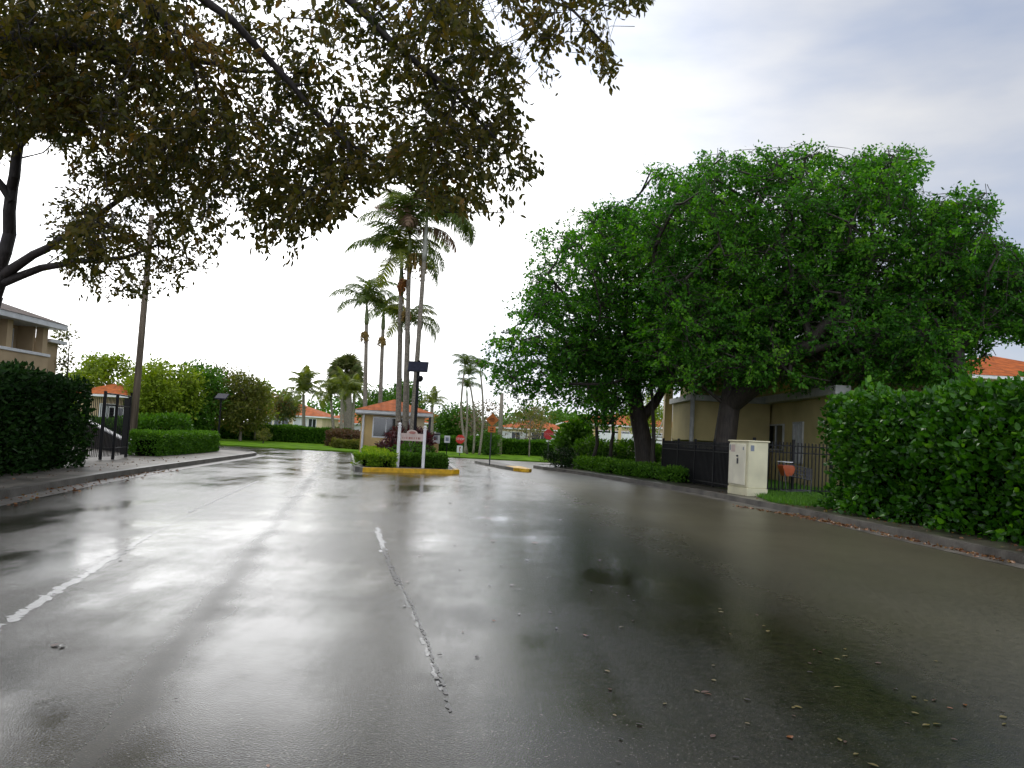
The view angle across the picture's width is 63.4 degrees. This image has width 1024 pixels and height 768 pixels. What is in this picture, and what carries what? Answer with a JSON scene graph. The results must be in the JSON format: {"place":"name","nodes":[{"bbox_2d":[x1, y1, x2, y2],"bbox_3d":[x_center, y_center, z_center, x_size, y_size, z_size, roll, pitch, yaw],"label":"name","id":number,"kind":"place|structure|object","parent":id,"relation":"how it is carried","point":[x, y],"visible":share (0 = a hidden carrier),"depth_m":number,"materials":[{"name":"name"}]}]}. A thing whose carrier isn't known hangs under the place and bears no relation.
{"place":"outdoors","nodes":[
{"label":"outdoors","id":0,"kind":"place"},
{"bbox_2d":[68,443,143,462],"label":"verge","id":1,"kind":"structure","parent":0,"point":[95,458],"depth_m":26.92,"materials":[{"name":"concrete"}]},
{"bbox_2d":[0,303,67,373],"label":"apartment building","id":2,"kind":"structure","parent":1,"relation":"on","point":[20,329],"depth_m":36.66,"materials":[{"name":"beige paint"}]},
{"bbox_2d":[0,358,98,476],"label":"tall hedge","id":3,"kind":"object","parent":1,"relation":"on","point":[39,409],"visible":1,"depth_m":17.81,"materials":[{"name":"green plant"}]},
{"bbox_2d":[82,391,131,460],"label":"metal gate","id":4,"kind":"structure","parent":1,"relation":"on","point":[125,425],"depth_m":24.62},
{"bbox_2d":[66,411,193,442],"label":"leafy shrubs","id":5,"kind":"object","parent":1,"relation":"on","point":[176,421],"visible":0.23,"depth_m":37.40,"materials":[{"name":"green plant"}]},
{"bbox_2d":[0,0,264,306],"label":"overhanging tree","id":6,"kind":"object","parent":1,"relation":"on","point":[10,274],"visible":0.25,"depth_m":23.01,"materials":[{"name":"green plant"}]},
{"bbox_2d":[129,214,154,451],"bbox_3d":[-13.940,-1.940,31.148,0.302,8.969,0.262,1,-4,31],"label":"utility pole","id":7,"kind":"object","parent":1,"relation":"on","point":[138,374],"visible":0.62,"depth_m":31.00,"materials":[{"name":"brown wood"}]},
{"bbox_2d":[127,428,220,455],"bbox_3d":[-12.954,2.265,32.520,1.813,1.015,9.361,4,-4,-9],"label":"clipped hedge","id":8,"kind":"object","parent":1,"relation":"on","point":[159,442],"visible":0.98,"depth_m":29.60,"materials":[{"name":"green plant"}]},
{"bbox_2d":[0,0,654,302],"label":"overhanging tree","id":9,"kind":"object","parent":1,"relation":"on","point":[54,41],"visible":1,"depth_m":16.70,"materials":[{"name":"green plant"}]},
{"bbox_2d":[87,420,130,451],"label":"ramp wall","id":10,"kind":"structure","parent":0,"point":[105,439],"depth_m":31.39,"materials":[{"name":"white concrete"}]},
{"bbox_2d":[0,449,250,488],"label":"pavement","id":11,"kind":"structure","parent":0,"point":[7,480],"depth_m":20.97,"materials":[{"name":"concrete"}]},
{"bbox_2d":[48,323,80,376],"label":"tree","id":12,"kind":"object","parent":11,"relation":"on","point":[67,338],"visible":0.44,"depth_m":38.96,"materials":[{"name":"plant"}]},
{"bbox_2d":[214,393,228,447],"bbox_3d":[-13.426,1.722,38.123,0.520,2.592,0.458,3,-4,0],"label":"solar lamp","id":13,"kind":"object","parent":11,"relation":"on","point":[220,396],"visible":0.75,"depth_m":38.11,"materials":[{"name":"black metal"}]},
{"bbox_2d":[219,439,659,462],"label":"lawn","id":14,"kind":"structure","parent":0,"point":[292,445],"depth_m":53.35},
{"bbox_2d":[63,350,143,403],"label":"background tree","id":15,"kind":"object","parent":14,"relation":"on","point":[96,370],"visible":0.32,"depth_m":59.09,"materials":[{"name":"green plant"}]},
{"bbox_2d":[81,384,158,427],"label":"house","id":16,"kind":"structure","parent":14,"relation":"on","point":[97,392],"depth_m":55.94,"materials":[{"name":"beige paint"}]},
{"bbox_2d":[116,353,212,428],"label":"background tree","id":17,"kind":"object","parent":14,"relation":"on","point":[159,389],"visible":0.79,"depth_m":56.82,"materials":[{"name":"green plant"}]},
{"bbox_2d":[167,359,233,430],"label":"background tree","id":18,"kind":"object","parent":14,"relation":"on","point":[203,418],"visible":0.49,"depth_m":59.59,"materials":[{"name":"green plant"}]},
{"bbox_2d":[198,361,255,430],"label":"background tree","id":19,"kind":"object","parent":14,"relation":"on","point":[228,370],"visible":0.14,"depth_m":62.92,"materials":[{"name":"green plant"}]},
{"bbox_2d":[206,365,277,440],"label":"background tree","id":20,"kind":"object","parent":14,"relation":"on","point":[236,412],"visible":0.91,"depth_m":61.25,"materials":[{"name":"green plant"}]},
{"bbox_2d":[244,376,280,439],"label":"background tree","id":21,"kind":"object","parent":14,"relation":"on","point":[268,382],"visible":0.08,"depth_m":65.80,"materials":[{"name":"green plant"}]},
{"bbox_2d":[203,421,357,443],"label":"long hedge","id":22,"kind":"object","parent":14,"relation":"on","point":[295,433],"visible":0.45,"depth_m":65.85,"materials":[{"name":"green plant"}]},
{"bbox_2d":[266,390,306,423],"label":"background tree","id":23,"kind":"object","parent":14,"relation":"on","point":[287,409],"visible":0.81,"depth_m":75.19,"materials":[{"name":"green plant"}]},
{"bbox_2d":[263,404,339,427],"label":"house","id":24,"kind":"structure","parent":14,"relation":"on","point":[314,418],"depth_m":95.84,"materials":[{"name":"tile"}]},
{"bbox_2d":[280,365,329,425],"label":"coconut palm","id":25,"kind":"object","parent":14,"relation":"on","point":[304,380],"visible":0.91,"depth_m":71.77,"materials":[{"name":"green plant"}]},
{"bbox_2d":[311,374,348,428],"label":"palm","id":26,"kind":"object","parent":14,"relation":"on","point":[329,389],"visible":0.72,"depth_m":65.85,"materials":[{"name":"green plant"}]},
{"bbox_2d":[320,366,362,428],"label":"palm","id":27,"kind":"object","parent":14,"relation":"on","point":[342,382],"visible":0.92,"depth_m":64.89,"materials":[{"name":"green plant"}]},
{"bbox_2d":[324,427,360,445],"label":"reddish shrubs","id":28,"kind":"object","parent":14,"relation":"on","point":[344,433],"visible":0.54,"depth_m":59.07,"materials":[{"name":"brown plant"}]},
{"bbox_2d":[323,351,363,427],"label":"fan palm","id":29,"kind":"object","parent":14,"relation":"on","point":[350,365],"visible":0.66,"depth_m":69.57,"materials":[{"name":"green plant"}]},
{"bbox_2d":[329,437,359,449],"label":"shrubs","id":30,"kind":"object","parent":14,"relation":"on","point":[346,443],"visible":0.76,"depth_m":54.88,"materials":[{"name":"green plant"}]},
{"bbox_2d":[336,373,371,429],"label":"palm","id":31,"kind":"object","parent":14,"relation":"on","point":[354,388],"visible":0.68,"depth_m":65.87,"materials":[{"name":"green plant"}]},
{"bbox_2d":[352,384,395,425],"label":"background tree","id":32,"kind":"object","parent":14,"relation":"on","point":[374,397],"visible":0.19,"depth_m":71.61,"materials":[{"name":"green plant"}]},
{"bbox_2d":[386,379,430,410],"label":"background tree","id":33,"kind":"object","parent":14,"relation":"on","point":[421,406],"visible":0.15,"depth_m":75.32,"materials":[{"name":"green plant"}]},
{"bbox_2d":[418,386,447,432],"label":"feather palm","id":34,"kind":"object","parent":14,"relation":"on","point":[433,398],"visible":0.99,"depth_m":69.87,"materials":[{"name":"green plant"}]},
{"bbox_2d":[424,401,485,436],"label":"background tree","id":35,"kind":"object","parent":14,"relation":"on","point":[443,423],"visible":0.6,"depth_m":72.57,"materials":[{"name":"green plant"}]},
{"bbox_2d":[451,353,475,453],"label":"slender palm","id":36,"kind":"object","parent":14,"relation":"on","point":[464,358],"visible":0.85,"depth_m":57.98,"materials":[{"name":"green plant"}]},
{"bbox_2d":[456,377,480,452],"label":"slender palm","id":37,"kind":"object","parent":14,"relation":"on","point":[466,383],"visible":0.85,"depth_m":60.95,"materials":[{"name":"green plant"}]},
{"bbox_2d":[458,365,485,453],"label":"slender palm","id":38,"kind":"object","parent":14,"relation":"on","point":[470,370],"visible":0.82,"depth_m":59.97,"materials":[{"name":"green plant"}]},
{"bbox_2d":[451,398,511,435],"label":"background tree","id":39,"kind":"object","parent":14,"relation":"on","point":[488,409],"visible":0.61,"depth_m":65.66,"materials":[{"name":"green plant"}]},
{"bbox_2d":[468,357,498,454],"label":"slender palm","id":40,"kind":"object","parent":14,"relation":"on","point":[482,425],"visible":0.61,"depth_m":56.95,"materials":[{"name":"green plant"}]},
{"bbox_2d":[473,428,502,455],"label":"topiary shrub","id":41,"kind":"object","parent":14,"relation":"on","point":[495,447],"visible":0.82,"depth_m":57.62,"materials":[{"name":"green plant"}]},
{"bbox_2d":[432,434,555,455],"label":"long hedge","id":42,"kind":"object","parent":14,"relation":"on","point":[511,446],"visible":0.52,"depth_m":62.82,"materials":[{"name":"green plant"}]},
{"bbox_2d":[497,393,503,453],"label":"dead palm","id":43,"kind":"object","parent":14,"relation":"on","point":[500,427],"visible":0.66,"depth_m":61.85,"materials":[{"name":"grey plant"}]},
{"bbox_2d":[503,402,551,439],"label":"background tree","id":44,"kind":"object","parent":14,"relation":"on","point":[526,436],"visible":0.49,"depth_m":66.02,"materials":[{"name":"green plant"}]},
{"bbox_2d":[496,421,559,439],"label":"house","id":45,"kind":"structure","parent":14,"relation":"on","point":[512,435],"depth_m":99.81,"materials":[{"name":"paint"}]},
{"bbox_2d":[505,398,557,456],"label":"background tree","id":46,"kind":"object","parent":14,"relation":"on","point":[521,415],"visible":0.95,"depth_m":59.81,"materials":[{"name":"green plant"}]},
{"bbox_2d":[546,406,576,429],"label":"background tree","id":47,"kind":"object","parent":14,"relation":"on","point":[559,418],"visible":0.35,"depth_m":109.97,"materials":[{"name":"green plant"}]},
{"bbox_2d":[556,415,671,450],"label":"apartment house","id":48,"kind":"structure","parent":14,"relation":"on","point":[620,433],"depth_m":83.44,"materials":[{"name":"paint"}]},
{"bbox_2d":[622,391,663,439],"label":"background tree","id":49,"kind":"object","parent":14,"relation":"on","point":[659,416],"visible":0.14,"depth_m":69.55,"materials":[{"name":"green plant"}]},
{"bbox_2d":[0,446,1023,767],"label":"road","id":50,"kind":"structure","parent":0,"point":[266,618],"depth_m":6.01,"materials":[{"name":"asphalt"}]},
{"bbox_2d":[0,535,151,630],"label":"lane line","id":51,"kind":"object","parent":50,"relation":"on","point":[42,600],"visible":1,"depth_m":6.75,"materials":[{"name":"white paint"}]},
{"bbox_2d":[0,449,255,498],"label":"kerb","id":52,"kind":"structure","parent":50,"relation":"on","point":[9,492],"depth_m":17.99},
{"bbox_2d":[0,456,262,505],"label":"gutter","id":53,"kind":"object","parent":50,"relation":"on","point":[15,499],"visible":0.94,"depth_m":16.75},
{"bbox_2d":[1,469,178,505],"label":"leaf litter","id":54,"kind":"object","parent":53,"relation":"on","point":[15,504],"visible":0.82,"depth_m":15.71,"materials":[{"name":"brown plant"}]},
{"bbox_2d":[328,275,397,406],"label":"palm tree","id":55,"kind":"object","parent":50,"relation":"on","point":[366,293],"visible":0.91,"depth_m":46.13,"materials":[{"name":"green plant"}]},
{"bbox_2d":[353,295,405,402],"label":"palm tree","id":56,"kind":"object","parent":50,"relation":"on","point":[382,340],"visible":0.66,"depth_m":47.05,"materials":[{"name":"green plant"}]},
{"bbox_2d":[358,461,451,468],"bbox_3d":[-4.409,3.356,35.095,4.305,0.130,14.984,4,-4,-11],"label":"island bed","id":57,"kind":"object","parent":50,"relation":"on","point":[449,467],"visible":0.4,"depth_m":29.30,"materials":[{"name":"soil"}]},
{"bbox_2d":[350,450,398,467],"bbox_3d":[-4.633,2.633,29.084,1.620,0.675,1.526,1,-4,28],"label":"lime hedge","id":58,"kind":"object","parent":57,"relation":"on","point":[379,458],"visible":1,"depth_m":28.76,"materials":[{"name":"green plant"}]},
{"bbox_2d":[374,430,407,451],"bbox_3d":[-4.920,2.611,34.354,1.746,1.520,1.601,3,-4,0],"label":"burgundy shrub","id":59,"kind":"object","parent":57,"relation":"on","point":[383,444],"visible":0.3,"depth_m":34.13,"materials":[{"name":"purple plant"}]},
{"bbox_2d":[355,399,433,451],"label":"guardhouse","id":60,"kind":"structure","parent":57,"relation":"on","point":[377,421],"depth_m":38.54,"materials":[{"name":"beige paint"}]},
{"bbox_2d":[372,416,409,437],"bbox_3d":[-5.599,2.050,38.693,1.816,0.970,0.082,4,-4,-9],"label":"window","id":61,"kind":"structure","parent":60,"relation":"in","point":[381,425],"depth_m":38.63,"materials":[{"name":"grey glass"}]},
{"bbox_2d":[345,220,447,431],"bbox_3d":[-4.870,-1.780,35.569,4.122,10.130,3.632,1,-4,24],"label":"palm tree","id":62,"kind":"object","parent":57,"relation":"on","point":[397,248],"visible":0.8,"depth_m":35.24,"materials":[{"name":"green plant"}]},
{"bbox_2d":[391,450,420,466],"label":"green hedge","id":63,"kind":"object","parent":57,"relation":"on","point":[407,459],"visible":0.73,"depth_m":30.12,"materials":[{"name":"green plant"}]},
{"bbox_2d":[356,187,456,432],"bbox_3d":[-4.618,-2.564,34.679,4.175,11.605,4.253,3,-4,0],"label":"palm tree","id":64,"kind":"object","parent":57,"relation":"on","point":[405,213],"visible":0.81,"depth_m":34.72,"materials":[{"name":"green plant"}]},
{"bbox_2d":[372,304,440,422],"bbox_3d":[-4.807,-0.135,36.663,2.971,6.998,3.112,3,-4,0],"label":"palm tree","id":65,"kind":"object","parent":57,"relation":"on","point":[392,308],"visible":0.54,"depth_m":36.70,"materials":[{"name":"green plant"}]},
{"bbox_2d":[388,441,433,453],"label":"shrub","id":66,"kind":"object","parent":57,"relation":"on","point":[410,448],"visible":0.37,"depth_m":32.29,"materials":[{"name":"green plant"}]},
{"bbox_2d":[396,422,426,467],"bbox_3d":[-3.564,2.178,29.384,1.078,1.579,0.149,4,-4,-22],"label":"entrance sign","id":67,"kind":"object","parent":57,"relation":"on","point":[411,435],"visible":0.99,"depth_m":29.38,"materials":[{"name":"white paint"}]},
{"bbox_2d":[407,360,428,451],"bbox_3d":[-3.827,1.109,32.859,0.800,4.125,0.373,3,-4,0],"label":"solar pole","id":68,"kind":"object","parent":57,"relation":"on","point":[418,366],"visible":0.94,"depth_m":32.93,"materials":[{"name":"black metal"}]},
{"bbox_2d":[408,424,436,451],"bbox_3d":[-3.998,2.522,35.353,1.711,1.649,1.574,3,-4,0],"label":"burgundy shrub","id":69,"kind":"object","parent":57,"relation":"on","point":[430,440],"visible":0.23,"depth_m":35.23,"materials":[{"name":"purple plant"}]},
{"bbox_2d":[378,178,476,445],"bbox_3d":[-3.529,-2.576,34.472,3.733,11.709,4.026,6,-5,-40],"label":"palm tree","id":70,"kind":"object","parent":57,"relation":"on","point":[466,228],"visible":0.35,"depth_m":34.29,"materials":[{"name":"green plant"}]},
{"bbox_2d":[417,452,449,468],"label":"green hedge","id":71,"kind":"object","parent":57,"relation":"on","point":[436,460],"visible":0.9,"depth_m":29.98,"materials":[{"name":"green plant"}]},
{"bbox_2d":[362,467,458,473],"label":"yellow kerb","id":72,"kind":"structure","parent":50,"relation":"on","point":[412,470],"depth_m":28.20,"materials":[{"name":"paint"}]},
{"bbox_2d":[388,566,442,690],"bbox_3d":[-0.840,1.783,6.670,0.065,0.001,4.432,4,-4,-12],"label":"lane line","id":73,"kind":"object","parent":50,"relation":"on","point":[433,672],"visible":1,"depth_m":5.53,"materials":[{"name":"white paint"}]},
{"bbox_2d":[395,574,451,711],"bbox_3d":[-0.703,1.754,6.132,0.063,0.001,4.013,4,-4,-12],"label":"pavement seam","id":74,"kind":"object","parent":50,"relation":"on","point":[437,671],"visible":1,"depth_m":5.21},
{"bbox_2d":[474,460,514,470],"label":"divider island","id":75,"kind":"structure","parent":50,"relation":"on","point":[499,465],"depth_m":38.08,"materials":[{"name":"concrete"}]},
{"bbox_2d":[486,413,497,464],"bbox_3d":[-0.905,2.411,36.242,0.578,2.276,0.071,3,-4,0],"label":"warning sign","id":76,"kind":"object","parent":75,"relation":"on","point":[492,419],"visible":1,"depth_m":36.25,"materials":[{"name":"orange metal"}]},
{"bbox_2d":[533,464,1023,563],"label":"kerb","id":77,"kind":"structure","parent":50,"relation":"on","point":[1003,554],"depth_m":16.66,"materials":[{"name":"concrete"}]},
{"bbox_2d":[536,469,1023,568],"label":"gutter","id":78,"kind":"object","parent":50,"relation":"on","point":[1006,562],"visible":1,"depth_m":15.22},
{"bbox_2d":[733,504,851,526],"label":"leaf litter","id":79,"kind":"object","parent":78,"relation":"on","point":[802,516],"visible":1,"depth_m":17.80,"materials":[{"name":"brown plant"}]},
{"bbox_2d":[791,513,1014,562],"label":"leaf litter","id":80,"kind":"object","parent":78,"relation":"on","point":[976,554],"visible":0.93,"depth_m":13.75,"materials":[{"name":"brown plant"}]},
{"bbox_2d":[968,356,1023,383],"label":"apartment building","id":81,"kind":"structure","parent":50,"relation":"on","point":[1002,368],"depth_m":42.66,"materials":[{"name":"tile"}]},
{"bbox_2d":[0,0,1023,420],"label":"sky","id":82,"kind":"structure","parent":0,"point":[945,77],"materials":[{"name":"white"}]},
{"bbox_2d":[538,465,1023,552],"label":"pavement","id":83,"kind":"structure","parent":0,"point":[984,540],"depth_m":16.22,"materials":[{"name":"concrete"}]},
{"bbox_2d":[540,445,579,467],"bbox_3d":[2.301,3.468,38.345,2.054,1.377,1.863,3,-4,0],"label":"rounded bush","id":84,"kind":"object","parent":83,"relation":"on","point":[550,456],"visible":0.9,"depth_m":38.14,"materials":[{"name":"green plant"}]},
{"bbox_2d":[545,414,599,465],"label":"broad leaved plant","id":85,"kind":"object","parent":83,"relation":"on","point":[571,430],"visible":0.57,"depth_m":40.41,"materials":[{"name":"green plant"}]},
{"bbox_2d":[728,440,769,496],"bbox_3d":[6.645,2.362,23.388,0.670,1.532,1.330,4,-4,-9],"label":"utility cabinet","id":86,"kind":"object","parent":83,"relation":"on","point":[748,466],"visible":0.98,"depth_m":22.83,"materials":[{"name":"beige metal"}]},
{"bbox_2d":[566,466,1018,541],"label":"verge","id":87,"kind":"structure","parent":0,"point":[727,489],"depth_m":27.91,"materials":[{"name":"plant"}]},
{"bbox_2d":[571,433,613,459],"bbox_3d":[3.762,3.194,38.446,1.910,1.806,2.086,0,-5,41],"label":"loose shrub","id":88,"kind":"object","parent":87,"relation":"on","point":[585,443],"visible":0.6,"depth_m":38.09,"materials":[{"name":"green plant"}]},
{"bbox_2d":[575,373,615,458],"bbox_3d":[3.803,1.460,37.291,2.686,4.902,2.194,3,-4,0],"label":"young tree","id":89,"kind":"object","parent":87,"relation":"on","point":[597,443],"visible":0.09,"depth_m":37.07,"materials":[{"name":"plant"}]},
{"bbox_2d":[661,438,728,488],"bbox_3d":[6.346,2.682,28.759,0.081,1.550,7.041,4,-4,-8],"label":"metal fence","id":90,"kind":"object","parent":87,"relation":"on","point":[707,465],"visible":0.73,"depth_m":28.16,"materials":[{"name":"metal"}]},
{"bbox_2d":[755,489,836,505],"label":"grass","id":91,"kind":"structure","parent":87,"relation":"on","point":[800,498],"depth_m":21.55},
{"bbox_2d":[651,316,947,486],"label":"apartment building","id":92,"kind":"structure","parent":87,"relation":"on","point":[777,416],"depth_m":33.91,"materials":[{"name":"paint"}]},
{"bbox_2d":[769,424,784,450],"bbox_3d":[10.671,2.157,33.567,0.082,1.060,1.960,3,-4,0],"label":"window","id":93,"kind":"structure","parent":92,"relation":"in","point":[776,431],"depth_m":33.44,"materials":[{"name":"grey glass"}]},
{"bbox_2d":[791,421,803,463],"bbox_3d":[10.669,2.191,30.959,0.082,1.560,1.060,3,-4,0],"label":"window","id":94,"kind":"structure","parent":92,"relation":"in","point":[797,427],"depth_m":30.91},
{"bbox_2d":[813,371,1023,545],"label":"tall hedge","id":95,"kind":"object","parent":87,"relation":"on","point":[949,457],"visible":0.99,"depth_m":15.39,"materials":[{"name":"green plant"}]},
{"bbox_2d":[768,479,834,493],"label":"grass","id":96,"kind":"structure","parent":0,"point":[787,486],"depth_m":26.94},
{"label":"lawn","id":97,"kind":"structure","parent":0,"visible":0},
{"bbox_2d":[590,437,634,459],"bbox_3d":[4.711,3.330,38.657,2.326,1.827,2.176,3,-4,0],"label":"loose shrub","id":98,"kind":"object","parent":97,"relation":"on","point":[617,445],"visible":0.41,"depth_m":38.15,"materials":[{"name":"green plant"}]},
{"bbox_2d":[597,378,627,456],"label":"young tree","id":99,"kind":"object","parent":97,"relation":"on","point":[611,443],"visible":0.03,"depth_m":37.48,"materials":[{"name":"plant"}]},
{"bbox_2d":[470,154,761,462],"bbox_3d":[5.564,-3.029,35.020,14.276,14.112,10.669,3,-4,0],"label":"oak tree","id":100,"kind":"object","parent":97,"relation":"on","point":[584,355],"visible":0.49,"depth_m":33.26,"materials":[{"name":"green plant"}]},
{"bbox_2d":[613,436,634,459],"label":"loose shrub","id":101,"kind":"object","parent":97,"relation":"on","point":[630,442],"visible":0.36,"depth_m":38.38,"materials":[{"name":"green plant"}]},
{"bbox_2d":[572,454,691,482],"bbox_3d":[5.354,3.410,33.567,2.749,0.807,9.437,4,-4,-21],"label":"hedge","id":102,"kind":"object","parent":97,"relation":"on","point":[634,468],"visible":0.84,"depth_m":32.58,"materials":[{"name":"green plant"}]},
{"bbox_2d":[627,321,663,462],"bbox_3d":[5.724,0.599,33.588,2.385,6.342,1.818,5,-4,-34],"label":"young tree","id":103,"kind":"object","parent":97,"relation":"on","point":[653,442],"visible":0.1,"depth_m":33.48,"materials":[{"name":"plant"}]},
{"bbox_2d":[753,437,832,492],"bbox_3d":[8.456,2.499,24.970,2.543,1.650,0.075,3,-4,-7],"label":"metal fence","id":104,"kind":"object","parent":97,"relation":"on","point":[792,459],"visible":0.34,"depth_m":24.98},
{"bbox_2d":[777,461,812,493],"bbox_3d":[8.332,2.792,24.450,0.878,0.988,0.530,3,-4,0],"label":"shopping cart","id":105,"kind":"object","parent":97,"relation":"on","point":[786,470],"visible":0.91,"depth_m":24.21,"materials":[{"name":"metal"}]},
{"bbox_2d":[615,134,998,449],"bbox_3d":[9.924,-2.761,29.168,12.617,13.221,10.601,3,-4,0],"label":"oak tree","id":106,"kind":"object","parent":97,"relation":"on","point":[827,270],"visible":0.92,"depth_m":27.35,"materials":[{"name":"green plant"}]},
{"bbox_2d":[828,180,1023,390],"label":"oak tree","id":107,"kind":"object","parent":97,"relation":"on","point":[988,313],"visible":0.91,"depth_m":25.03,"materials":[{"name":"green plant"}]},
{"label":"ground","id":108,"kind":"structure","parent":0,"visible":0},
{"bbox_2d":[97,386,618,435],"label":"treeline","id":109,"kind":"object","parent":108,"relation":"on","point":[327,407],"visible":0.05,"depth_m":131.83,"materials":[{"name":"green plant"}]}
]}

